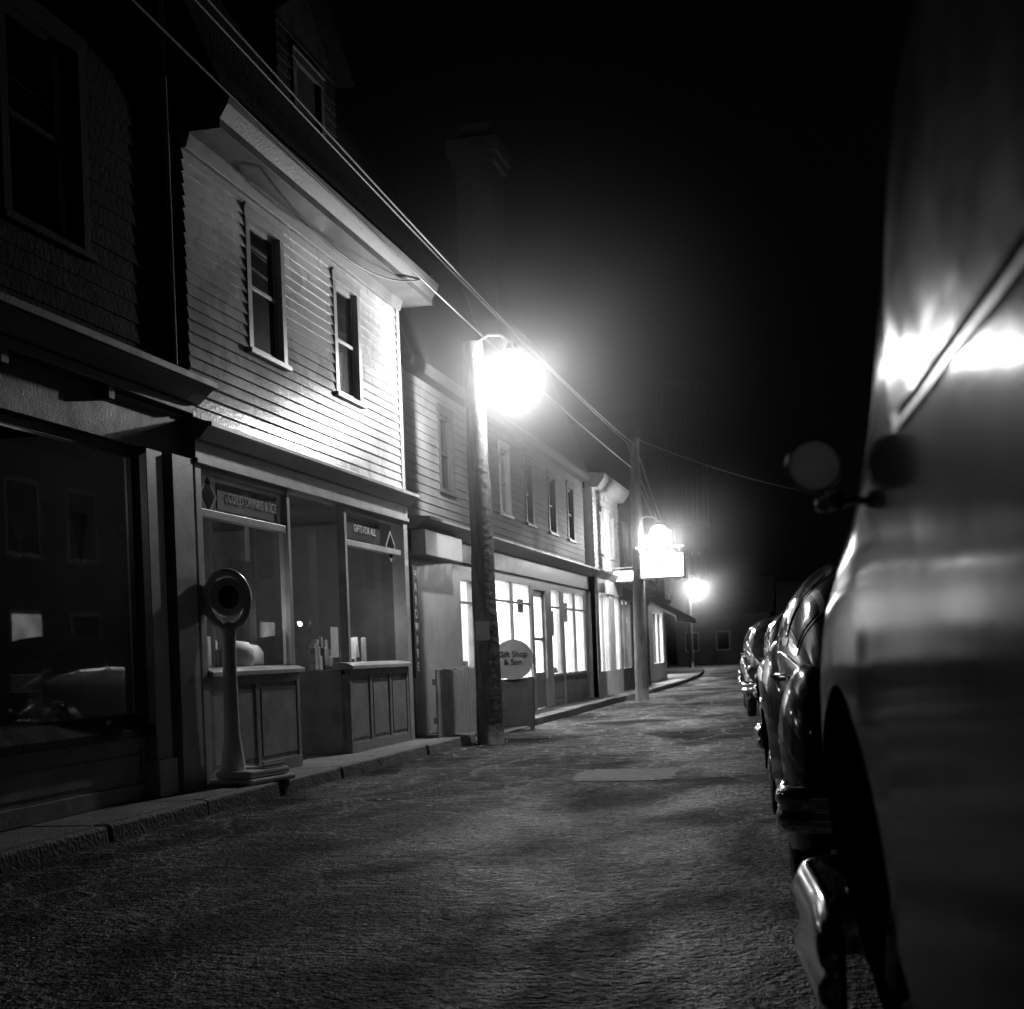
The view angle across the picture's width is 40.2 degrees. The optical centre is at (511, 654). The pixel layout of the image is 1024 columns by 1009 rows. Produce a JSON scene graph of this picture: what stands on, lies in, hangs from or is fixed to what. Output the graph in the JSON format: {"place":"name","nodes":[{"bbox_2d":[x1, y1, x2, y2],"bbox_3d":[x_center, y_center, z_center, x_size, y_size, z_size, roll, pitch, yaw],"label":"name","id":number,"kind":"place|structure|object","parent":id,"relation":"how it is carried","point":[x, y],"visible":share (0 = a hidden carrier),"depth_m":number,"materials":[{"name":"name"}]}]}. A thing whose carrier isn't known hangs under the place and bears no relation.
{"place":"outdoors","nodes":[
{"label":"outdoors","id":0,"kind":"place"},
{"bbox_2d":[0,674,66,726],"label":"display goods","id":1,"kind":"object","parent":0,"point":[24,700],"visible":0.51,"depth_m":10.19},
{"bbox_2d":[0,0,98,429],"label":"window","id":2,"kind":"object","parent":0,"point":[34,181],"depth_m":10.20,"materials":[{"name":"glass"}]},
{"bbox_2d":[51,48,70,240],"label":"window curtains","id":3,"kind":"object","parent":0,"point":[57,60],"depth_m":10.47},
{"bbox_2d":[0,436,132,726],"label":"shop side wall","id":4,"kind":"structure","parent":0,"point":[64,622],"depth_m":12.07,"materials":[{"name":"glass"}]},
{"bbox_2d":[203,504,256,664],"bbox_3d":[-3.009,-0.245,15.132,0.070,2.780,1.140,-2,0,13],"label":"shop door","id":5,"kind":"structure","parent":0,"point":[245,569],"depth_m":15.19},
{"bbox_2d":[0,733,475,872],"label":"sidewalk","id":6,"kind":"structure","parent":0,"point":[24,846],"depth_m":10.61,"materials":[{"name":"concrete"}]},
{"bbox_2d":[0,736,147,831],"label":"bulkhead","id":7,"kind":"object","parent":6,"relation":"on","point":[42,786],"visible":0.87,"depth_m":10.06,"materials":[{"name":"paint"}]},
{"bbox_2d":[0,713,155,755],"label":"window sill","id":8,"kind":"structure","parent":7,"relation":"on","point":[23,738],"depth_m":10.02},
{"bbox_2d":[0,291,217,455],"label":"shop cornice","id":9,"kind":"structure","parent":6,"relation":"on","point":[57,370],"depth_m":10.25,"materials":[{"name":"wood"}]},
{"bbox_2d":[8,499,86,563],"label":"pennants","id":10,"kind":"object","parent":9,"relation":"attached to","point":[18,511],"visible":1,"depth_m":10.58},
{"bbox_2d":[0,346,114,400],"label":"cornice brackets","id":11,"kind":"object","parent":9,"relation":"attached to","point":[106,392],"visible":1,"depth_m":10.54,"materials":[{"name":"paint"}]},
{"bbox_2d":[0,411,142,712],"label":"window frame","id":12,"kind":"object","parent":9,"relation":"attached to","point":[48,431],"visible":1,"depth_m":11.15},
{"bbox_2d":[0,0,169,361],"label":"shingle siding","id":13,"kind":"object","parent":9,"relation":"on","point":[124,276],"visible":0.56,"depth_m":11.06,"materials":[{"name":"wood"}]},
{"bbox_2d":[0,0,97,262],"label":"window frame","id":14,"kind":"object","parent":13,"relation":"attached to","point":[37,19],"visible":0.92,"depth_m":10.35,"materials":[{"name":"wood"}]},
{"bbox_2d":[156,0,177,365],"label":"downspout","id":15,"kind":"object","parent":13,"relation":"attached to","point":[167,202],"visible":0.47,"depth_m":11.75,"materials":[{"name":"paint"}]},
{"bbox_2d":[124,447,178,797],"bbox_3d":[-2.924,-0.258,11.325,0.230,2.800,0.320,-2,0,13],"label":"pilaster","id":16,"kind":"object","parent":6,"relation":"on","point":[162,771],"visible":0.76,"depth_m":11.22,"materials":[{"name":"paint"}]},
{"bbox_2d":[161,453,204,792],"bbox_3d":[-2.822,-0.262,11.743,0.240,2.800,0.380,-2,0,13],"label":"pilaster","id":17,"kind":"object","parent":6,"relation":"on","point":[182,604],"visible":0.69,"depth_m":11.62,"materials":[{"name":"paint"}]},
{"bbox_2d":[202,568,294,785],"bbox_3d":[-2.307,0.175,12.242,0.440,1.878,0.717,-2,0,25],"label":"penny weighing scale","id":18,"kind":"object","parent":6,"relation":"on","point":[226,597],"visible":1,"depth_m":12.10,"materials":[{"name":"metal"}]},
{"bbox_2d":[209,672,302,779],"bbox_3d":[-2.397,0.652,13.121,0.060,0.940,2.120,-2,0,13],"label":"bulkhead","id":19,"kind":"object","parent":6,"relation":"on","point":[270,716],"visible":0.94,"depth_m":13.26,"materials":[{"name":"paint"}]},
{"bbox_2d":[201,475,377,532],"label":"shop ceiling","id":20,"kind":"structure","parent":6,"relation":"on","point":[304,512],"depth_m":16.60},
{"bbox_2d":[0,140,382,447],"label":"wall","id":21,"kind":"structure","parent":20,"relation":"on","point":[180,254],"depth_m":12.25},
{"bbox_2d":[180,147,401,488],"bbox_3d":[-2.122,-3.279,14.885,0.037,2.415,5.950,-2,0,13],"label":"clapboard siding","id":22,"kind":"object","parent":20,"relation":"on","point":[255,396],"visible":0.94,"depth_m":14.22,"materials":[{"name":"white paint"}]},
{"bbox_2d":[242,201,292,371],"bbox_3d":[-2.438,-3.574,13.693,0.160,1.430,1.010,-2,0,13],"label":"window frame","id":23,"kind":"object","parent":22,"relation":"attached to","point":[263,226],"visible":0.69,"depth_m":13.90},
{"bbox_2d":[250,230,275,356],"bbox_3d":[-2.464,-3.538,13.699,0.004,1.160,0.670,-2,0,13],"label":"window glass","id":24,"kind":"object","parent":23,"relation":"in","point":[262,281],"visible":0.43,"depth_m":13.75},
{"bbox_2d":[168,96,438,310],"bbox_3d":[-1.994,-4.587,15.075,0.679,0.420,6.440,-2,0,13],"label":"eave","id":25,"kind":"object","parent":22,"relation":"on","point":[230,141],"visible":0.82,"depth_m":13.67,"materials":[{"name":"grey paint"}]},
{"bbox_2d":[330,266,366,408],"bbox_3d":[-1.911,-3.594,15.978,0.160,1.430,0.960,-2,0,13],"label":"window frame","id":26,"kind":"object","parent":22,"relation":"attached to","point":[346,286],"visible":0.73,"depth_m":16.23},
{"bbox_2d":[336,291,352,396],"bbox_3d":[-1.937,-3.558,15.984,0.004,1.160,0.620,-2,0,13],"label":"window glass","id":27,"kind":"object","parent":26,"relation":"in","point":[345,353],"visible":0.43,"depth_m":16.06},
{"bbox_2d":[195,457,408,521],"bbox_3d":[-2.009,-1.694,14.925,0.020,0.040,6.090,-2,0,13],"label":"cornice bead","id":28,"kind":"object","parent":20,"relation":"attached to","point":[252,475],"visible":1,"depth_m":14.02,"materials":[{"name":"paint"}]},
{"bbox_2d":[394,309,405,489],"bbox_3d":[-1.482,-3.305,17.852,0.130,2.420,0.120,-2,0,13],"label":"corner board","id":29,"kind":"object","parent":20,"relation":"on","point":[399,392],"visible":0.26,"depth_m":17.81,"materials":[{"name":"paint"}]},
{"bbox_2d":[203,522,395,740],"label":"end wall","id":30,"kind":"structure","parent":6,"relation":"on","point":[315,582],"depth_m":18.16,"materials":[{"name":"grey paint"}]},
{"bbox_2d":[192,462,414,786],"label":"storefront posts","id":31,"kind":"object","parent":6,"relation":"on","point":[401,599],"visible":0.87,"depth_m":14.05,"materials":[{"name":"paint"}]},
{"bbox_2d":[215,483,276,521],"bbox_3d":[-2.504,-1.435,13.255,0.017,0.240,1.370,-2,0,13],"label":"sign band","id":32,"kind":"object","parent":31,"relation":"attached to","point":[222,492],"visible":1,"depth_m":13.15,"materials":[{"name":"paint"}]},
{"bbox_2d":[182,418,419,521],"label":"shop cornice","id":33,"kind":"structure","parent":31,"relation":"on","point":[212,441],"depth_m":13.88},
{"bbox_2d":[208,660,411,676],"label":"window sills","id":34,"kind":"structure","parent":31,"relation":"attached to","point":[248,670],"depth_m":13.91,"materials":[{"name":"paint"}]},
{"bbox_2d":[346,516,379,544],"bbox_3d":[-1.760,-1.464,16.480,0.017,0.240,1.250,-2,0,13],"label":"sign band","id":35,"kind":"object","parent":31,"relation":"attached to","point":[356,535],"visible":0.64,"depth_m":16.47,"materials":[{"name":"paint"}]},
{"bbox_2d":[409,565,420,677],"bbox_3d":[-1.246,-0.427,18.049,0.045,1.450,0.220,-2,0,13],"label":"vertical letter sign","id":36,"kind":"object","parent":31,"relation":"attached to","point":[415,622],"visible":1,"depth_m":17.98,"materials":[{"name":"paint"}]},
{"bbox_2d":[299,670,343,754],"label":"recess bulkheads","id":37,"kind":"object","parent":6,"relation":"on","point":[321,705],"visible":0.21,"depth_m":15.63,"materials":[{"name":"paint"}]},
{"bbox_2d":[305,669,344,674],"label":"display deck","id":38,"kind":"structure","parent":37,"relation":"on","point":[342,672],"depth_m":15.79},
{"bbox_2d":[207,636,366,670],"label":"display boxes","id":39,"kind":"object","parent":38,"relation":"on","point":[320,658],"visible":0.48,"depth_m":16.37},
{"bbox_2d":[220,641,254,666],"bbox_3d":[-2.646,0.022,13.439,0.340,0.320,0.340,-2,0,13],"label":"display jar","id":40,"kind":"object","parent":39,"relation":"on","point":[244,653],"visible":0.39,"depth_m":13.32,"materials":[{"name":"glass"}]},
{"bbox_2d":[276,627,359,658],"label":"window cards","id":41,"kind":"object","parent":39,"relation":"on","point":[334,644],"depth_m":16.07,"materials":[{"name":"paper"}]},
{"bbox_2d":[345,666,410,753],"bbox_3d":[-1.576,0.621,16.682,0.060,0.940,2.190,-2,0,13],"label":"bulkhead","id":42,"kind":"object","parent":6,"relation":"on","point":[377,709],"visible":1,"depth_m":16.50,"materials":[{"name":"paint"}]},
{"bbox_2d":[401,365,416,737],"bbox_3d":[-1.412,-1.347,18.274,0.130,4.860,0.100,-2,0,13],"label":"corner board","id":43,"kind":"object","parent":6,"relation":"on","point":[408,538],"visible":0.21,"depth_m":18.26,"materials":[{"name":"paint"}]},
{"bbox_2d":[432,665,476,737],"bbox_3d":[-0.713,0.615,19.151,0.070,0.926,2.390,-2,0,13],"label":"plank fence","id":44,"kind":"object","parent":6,"relation":"on","point":[455,700],"visible":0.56,"depth_m":18.80,"materials":[{"name":"paint"}]},
{"bbox_2d":[164,0,432,278],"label":"gambrel roof","id":45,"kind":"structure","parent":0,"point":[196,32],"depth_m":13.61,"materials":[{"name":"concrete"}]},
{"bbox_2d":[246,11,318,126],"bbox_3d":[-3.274,-5.753,15.124,2.250,1.350,1.700,-2,0,13],"label":"dormer body","id":46,"kind":"object","parent":45,"relation":"on","point":[263,25],"visible":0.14,"depth_m":14.08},
{"bbox_2d":[239,0,354,88],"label":"dormer roof","id":47,"kind":"structure","parent":45,"relation":"on","point":[331,41],"depth_m":15.35,"materials":[{"name":"concrete"}]},
{"bbox_2d":[274,12,336,147],"bbox_3d":[-2.163,-5.771,14.867,0.031,1.400,1.700,-2,0,13],"label":"dormer siding","id":48,"kind":"object","parent":45,"relation":"on","point":[286,36],"visible":0.53,"depth_m":14.47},
{"bbox_2d":[274,0,332,75],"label":"dormer gable","id":49,"kind":"structure","parent":48,"relation":"on","point":[296,16],"depth_m":14.87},
{"bbox_2d":[290,43,325,136],"bbox_3d":[-2.189,-5.810,14.873,0.160,0.980,0.960,-2,0,13],"label":"dormer window frame","id":50,"kind":"object","parent":48,"relation":"attached to","point":[302,62],"visible":0.38,"depth_m":14.87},
{"bbox_2d":[0,661,882,1008],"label":"street","id":51,"kind":"structure","parent":0,"point":[556,887],"depth_m":6.92,"materials":[{"name":"asphalt"}]},
{"bbox_2d":[432,726,527,740],"bbox_3d":[-4.590,1.318,21.699,9.200,0.006,3.600,-2,0,13],"label":"driveway apron","id":52,"kind":"object","parent":51,"relation":"on","point":[509,729],"visible":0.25,"depth_m":21.56,"materials":[{"name":"concrete"}]},
{"bbox_2d":[499,639,534,728],"bbox_3d":[0.015,0.455,21.547,0.680,1.390,0.081,-2,0,13],"label":"round board sign","id":53,"kind":"object","parent":52,"relation":"on","point":[516,660],"visible":0.94,"depth_m":21.52,"materials":[{"name":"paint"}]},
{"bbox_2d":[463,340,504,744],"bbox_3d":[-0.369,-1.409,18.290,0.370,5.355,0.365,-2,0,13],"label":"utility pole","id":54,"kind":"object","parent":51,"relation":"on","point":[489,717],"visible":0.98,"depth_m":18.17,"materials":[{"name":"grey wood"}]},
{"bbox_2d":[477,334,524,379],"bbox_3d":[-0.136,-3.886,18.263,0.647,0.618,0.379,-2,0,34],"label":"street lamp","id":55,"kind":"object","parent":54,"relation":"attached to","point":[510,363],"visible":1,"depth_m":18.07,"materials":[{"name":"glass"}]},
{"bbox_2d":[570,768,680,781],"bbox_3d":[1.064,1.106,12.991,1.010,0.001,1.302,-2,0,13],"label":"asphalt patch","id":56,"kind":"object","parent":51,"relation":"on","point":[632,774],"visible":1,"depth_m":12.95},
{"bbox_2d":[630,438,648,700],"bbox_3d":[2.873,-1.913,32.059,0.324,6.105,0.322,-2,0,13],"label":"utility pole","id":57,"kind":"object","parent":51,"relation":"on","point":[640,656],"visible":0.94,"depth_m":31.94,"materials":[{"name":"grey wood"}]},
{"bbox_2d":[131,0,797,557],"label":"overhead wires","id":58,"kind":"object","parent":57,"relation":"attached to","point":[469,286],"visible":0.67,"depth_m":14.22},
{"bbox_2d":[642,516,667,542],"bbox_3d":[3.242,-2.875,32.015,0.654,0.638,0.399,-2,0,35],"label":"street lamp","id":59,"kind":"object","parent":57,"relation":"attached to","point":[658,533],"visible":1,"depth_m":31.82,"materials":[{"name":"glass"}]},
{"bbox_2d":[635,545,685,579],"bbox_3d":[3.370,-2.101,31.785,1.120,0.740,0.204,-2,0,13],"label":"lit hanging sign","id":60,"kind":"object","parent":57,"relation":"attached to","point":[662,565],"visible":1,"depth_m":31.69,"materials":[{"name":"metal"}]},
{"bbox_2d":[654,379,710,661],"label":"lattice lookout tower","id":61,"kind":"structure","parent":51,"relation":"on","point":[695,456],"depth_m":123.15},
{"bbox_2d":[738,615,776,715],"bbox_3d":[4.905,0.120,24.275,1.932,1.683,5.309,-2,0,9],"label":"parked car","id":62,"kind":"object","parent":51,"relation":"on","point":[754,648],"visible":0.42,"depth_m":22.71,"materials":[{"name":"paint"}]},
{"bbox_2d":[753,611,784,721],"bbox_3d":[4.077,0.152,17.796,1.932,1.683,5.309,-2,0,9],"label":"parked car","id":63,"kind":"object","parent":51,"relation":"on","point":[771,634],"visible":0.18,"depth_m":17.42,"materials":[{"name":"grey paint"}]},
{"bbox_2d":[754,557,840,882],"bbox_3d":[2.346,0.218,7.726,1.932,1.683,5.309,-2,0,9],"label":"parked car","id":64,"kind":"object","parent":51,"relation":"on","point":[788,732],"visible":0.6,"depth_m":6.08,"materials":[{"name":"paint"}]},
{"bbox_2d":[786,0,1023,1008],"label":"parked car","id":65,"kind":"object","parent":51,"relation":"on","point":[912,890],"visible":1,"depth_m":1.33,"materials":[{"name":"paint"}]},
{"bbox_2d":[460,581,468,665],"bbox_3d":[-1.512,-0.157,22.444,1.970,2.470,0.060,-2,0,13],"label":"window","id":66,"kind":"structure","parent":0,"point":[464,616],"depth_m":22.23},
{"bbox_2d":[495,582,541,676],"bbox_3d":[-0.343,-0.202,27.511,1.970,2.470,0.060,-2,0,13],"label":"window","id":67,"kind":"structure","parent":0,"point":[519,623],"depth_m":27.37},
{"bbox_2d":[551,591,581,671],"bbox_3d":[0.597,-0.238,31.583,1.970,2.470,0.060,-2,0,13],"label":"window","id":68,"kind":"structure","parent":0,"point":[567,640],"depth_m":31.40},
{"bbox_2d":[591,492,606,566],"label":"wall","id":69,"kind":"structure","parent":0,"point":[593,529],"depth_m":32.39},
{"bbox_2d":[584,472,628,503],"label":"parapet cornice","id":70,"kind":"structure","parent":69,"relation":"on","point":[606,485],"depth_m":32.40,"materials":[{"name":"paint"}]},
{"bbox_2d":[570,419,655,527],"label":"gable roof","id":71,"kind":"structure","parent":69,"relation":"on","point":[598,456],"depth_m":37.61,"materials":[{"name":"concrete"}]},
{"bbox_2d":[504,651,699,733],"bbox_3d":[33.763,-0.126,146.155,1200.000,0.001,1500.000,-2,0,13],"label":"ground","id":72,"kind":"structure","parent":0,"point":[671,666],"depth_m":93.65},
{"bbox_2d":[582,487,598,697],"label":"side wall","id":73,"kind":"structure","parent":72,"relation":"on","point":[588,529],"depth_m":31.50,"materials":[{"name":"white paint"}]},
{"bbox_2d":[525,668,703,727],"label":"sidewalk","id":74,"kind":"structure","parent":0,"point":[676,677],"depth_m":30.59,"materials":[{"name":"concrete"}]},
{"bbox_2d":[410,556,589,736],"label":"shopfront piers","id":75,"kind":"structure","parent":74,"relation":"on","point":[440,618],"depth_m":20.44,"materials":[{"name":"paint"}]},
{"bbox_2d":[407,515,599,589],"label":"shop cornice","id":76,"kind":"structure","parent":75,"relation":"on","point":[513,558],"depth_m":24.34,"materials":[{"name":"grey paint"}]},
{"bbox_2d":[409,529,462,562],"bbox_3d":[-1.090,-1.479,19.199,0.350,0.340,1.850,-2,0,13],"label":"projecting box bay","id":77,"kind":"object","parent":76,"relation":"attached to","point":[426,544],"visible":0.69,"depth_m":18.78,"materials":[{"name":"paint"}]},
{"bbox_2d":[403,369,584,563],"bbox_3d":[0.095,-2.866,24.866,0.031,1.920,13.450,-2,0,13],"label":"clapboard siding","id":78,"kind":"object","parent":76,"relation":"on","point":[421,398],"visible":0.85,"depth_m":21.49,"materials":[{"name":"paint"}]},
{"bbox_2d":[436,402,458,497],"bbox_3d":[-0.986,-2.954,20.317,0.160,1.280,0.860,-2,0,13],"label":"window frame","id":79,"kind":"object","parent":78,"relation":"attached to","point":[445,414],"visible":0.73,"depth_m":20.57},
{"bbox_2d":[440,420,447,488],"bbox_3d":[-1.012,-2.918,20.323,0.004,1.010,0.520,-2,0,13],"label":"window glass","id":80,"kind":"object","parent":79,"relation":"in","point":[444,459],"visible":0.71,"depth_m":20.43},
{"bbox_2d":[497,439,513,519],"bbox_3d":[-0.154,-2.986,23.922,0.160,1.280,0.860,-2,0,13],"label":"window frame","id":81,"kind":"object","parent":78,"relation":"attached to","point":[504,448],"visible":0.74,"depth_m":24.18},
{"bbox_2d":[523,455,536,527],"bbox_3d":[0.284,-3.003,25.822,0.160,1.280,0.760,-2,0,13],"label":"window frame","id":82,"kind":"object","parent":78,"relation":"attached to","point":[528,462],"visible":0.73,"depth_m":26.03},
{"bbox_2d":[546,469,559,536],"bbox_3d":[0.767,-3.022,27.917,0.160,1.280,0.860,-2,0,13],"label":"window frame","id":83,"kind":"object","parent":78,"relation":"attached to","point":[551,476],"visible":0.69,"depth_m":28.17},
{"bbox_2d":[565,480,576,543],"bbox_3d":[1.217,-3.039,29.866,0.160,1.280,0.860,-2,0,13],"label":"window frame","id":84,"kind":"object","parent":78,"relation":"attached to","point":[570,490],"visible":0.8,"depth_m":30.12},
{"bbox_2d":[533,590,546,707],"bbox_3d":[0.482,-0.114,26.443,0.050,2.210,1.050,-2,0,13],"label":"door","id":85,"kind":"structure","parent":75,"relation":"attached to","point":[541,688],"depth_m":26.79,"materials":[{"name":"paint"}]},
{"bbox_2d":[554,675,564,705],"bbox_3d":[0.933,0.705,28.014,0.060,0.580,0.998,-2,0,13],"label":"bulkhead","id":86,"kind":"object","parent":74,"relation":"on","point":[559,685],"visible":0.94,"depth_m":28.00,"materials":[{"name":"paint"}]},
{"bbox_2d":[566,674,577,702],"bbox_3d":[1.248,0.693,29.378,0.060,0.580,1.198,-2,0,13],"label":"bulkhead","id":87,"kind":"object","parent":74,"relation":"on","point":[572,687],"visible":0.95,"depth_m":29.38,"materials":[{"name":"paint"}]},
{"bbox_2d":[590,592,623,697],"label":"piers","id":88,"kind":"structure","parent":74,"relation":"on","point":[611,681],"depth_m":33.35,"materials":[{"name":"paint"}]},
{"bbox_2d":[600,594,609,670],"bbox_3d":[2.115,-0.532,32.606,0.050,1.800,1.500,-2,0,13],"label":"sash","id":89,"kind":"object","parent":88,"relation":"attached to","point":[602,627],"visible":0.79,"depth_m":32.62,"materials":[{"name":"paint"}]},
{"bbox_2d":[588,570,625,596],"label":"shop cornice","id":90,"kind":"structure","parent":88,"relation":"on","point":[604,582],"depth_m":32.58,"materials":[{"name":"paint"}]},
{"bbox_2d":[592,488,619,572],"bbox_3d":[2.255,-2.839,33.323,0.031,1.900,3.800,-2,0,13],"label":"clapboard siding","id":91,"kind":"object","parent":90,"relation":"on","point":[602,563],"visible":0.91,"depth_m":33.17,"materials":[{"name":"white paint"}]},
{"bbox_2d":[597,504,606,557],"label":"window frame","id":92,"kind":"object","parent":91,"relation":"attached to","point":[602,524],"visible":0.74,"depth_m":32.80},
{"bbox_2d":[621,602,650,690],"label":"piers","id":93,"kind":"structure","parent":74,"relation":"on","point":[629,677],"depth_m":37.66,"materials":[{"name":"paint"}]},
{"bbox_2d":[621,582,655,604],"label":"shop cornice","id":94,"kind":"structure","parent":93,"relation":"on","point":[627,589],"depth_m":37.06,"materials":[{"name":"paint"}]},
{"bbox_2d":[617,507,647,585],"bbox_3d":[3.281,-2.878,38.217,0.031,2.000,5.800,-2,0,13],"label":"clapboard siding","id":95,"kind":"object","parent":94,"relation":"on","point":[624,514],"visible":0.39,"depth_m":37.31,"materials":[{"name":"paint"}]},
{"bbox_2d":[648,612,667,681],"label":"piers","id":96,"kind":"structure","parent":74,"relation":"on","point":[658,671],"depth_m":46.15,"materials":[{"name":"paint"}]},
{"bbox_2d":[648,595,671,613],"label":"shop cornice","id":97,"kind":"structure","parent":96,"relation":"on","point":[653,609],"depth_m":45.38,"materials":[{"name":"paint"}]},
{"bbox_2d":[646,541,664,598],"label":"clapboard siding","id":98,"kind":"object","parent":97,"relation":"on","point":[659,592],"visible":0.27,"depth_m":46.34,"materials":[{"name":"paint"}]},
{"bbox_2d":[649,600,695,623],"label":"canvas awning","id":99,"kind":"object","parent":97,"relation":"attached to","point":[679,616],"visible":0.85,"depth_m":44.08,"materials":[{"name":"fabric"}]},
{"bbox_2d":[685,549,700,667],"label":"utility pole","id":100,"kind":"object","parent":74,"relation":"on","point":[690,638],"visible":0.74,"depth_m":82.63,"materials":[{"name":"grey wood"}]},
{"bbox_2d":[327,0,916,650],"label":"sky","id":101,"kind":"structure","parent":0,"point":[693,189],"materials":[{"name":"black"}]},
{"bbox_2d":[676,611,773,664],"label":"walls","id":102,"kind":"structure","parent":0,"point":[708,626],"depth_m":99.30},
{"bbox_2d":[686,632,728,649],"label":"window panes","id":103,"kind":"object","parent":102,"relation":"attached to","point":[723,639],"visible":0.57,"depth_m":99.15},
{"bbox_2d":[671,575,775,615],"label":"roof","id":104,"kind":"structure","parent":102,"relation":"on","point":[734,595],"depth_m":100.69,"materials":[{"name":"paint"}]},
{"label":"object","id":105,"kind":"object","parent":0,"visible":0},
{"bbox_2d":[399,223,588,473],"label":"gambrel roof","id":106,"kind":"structure","parent":105,"relation":"on","point":[438,332],"depth_m":23.34,"materials":[{"name":"concrete"}]},
{"bbox_2d":[445,122,510,397],"bbox_3d":[-0.508,-6.785,24.380,0.910,4.700,1.060,-2,0,13],"label":"chimney","id":107,"kind":"object","parent":106,"relation":"on","point":[478,155],"visible":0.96,"depth_m":23.99,"materials":[{"name":"brick"}]},
{"bbox_2d":[400,352,590,481],"bbox_3d":[0.042,-3.944,24.843,0.400,0.219,13.600,-2,0,13],"label":"eave","id":108,"kind":"object","parent":105,"relation":"on","point":[422,370],"visible":0.65,"depth_m":22.75,"materials":[{"name":"paint"}]},
{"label":"walls","id":109,"kind":"object","parent":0,"visible":0},
{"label":"gables","id":110,"kind":"object","parent":109,"relation":"on","visible":0},
{"bbox_2d":[776,581,802,614],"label":"roof","id":111,"kind":"structure","parent":110,"relation":"attached to","point":[785,591],"depth_m":98.40,"materials":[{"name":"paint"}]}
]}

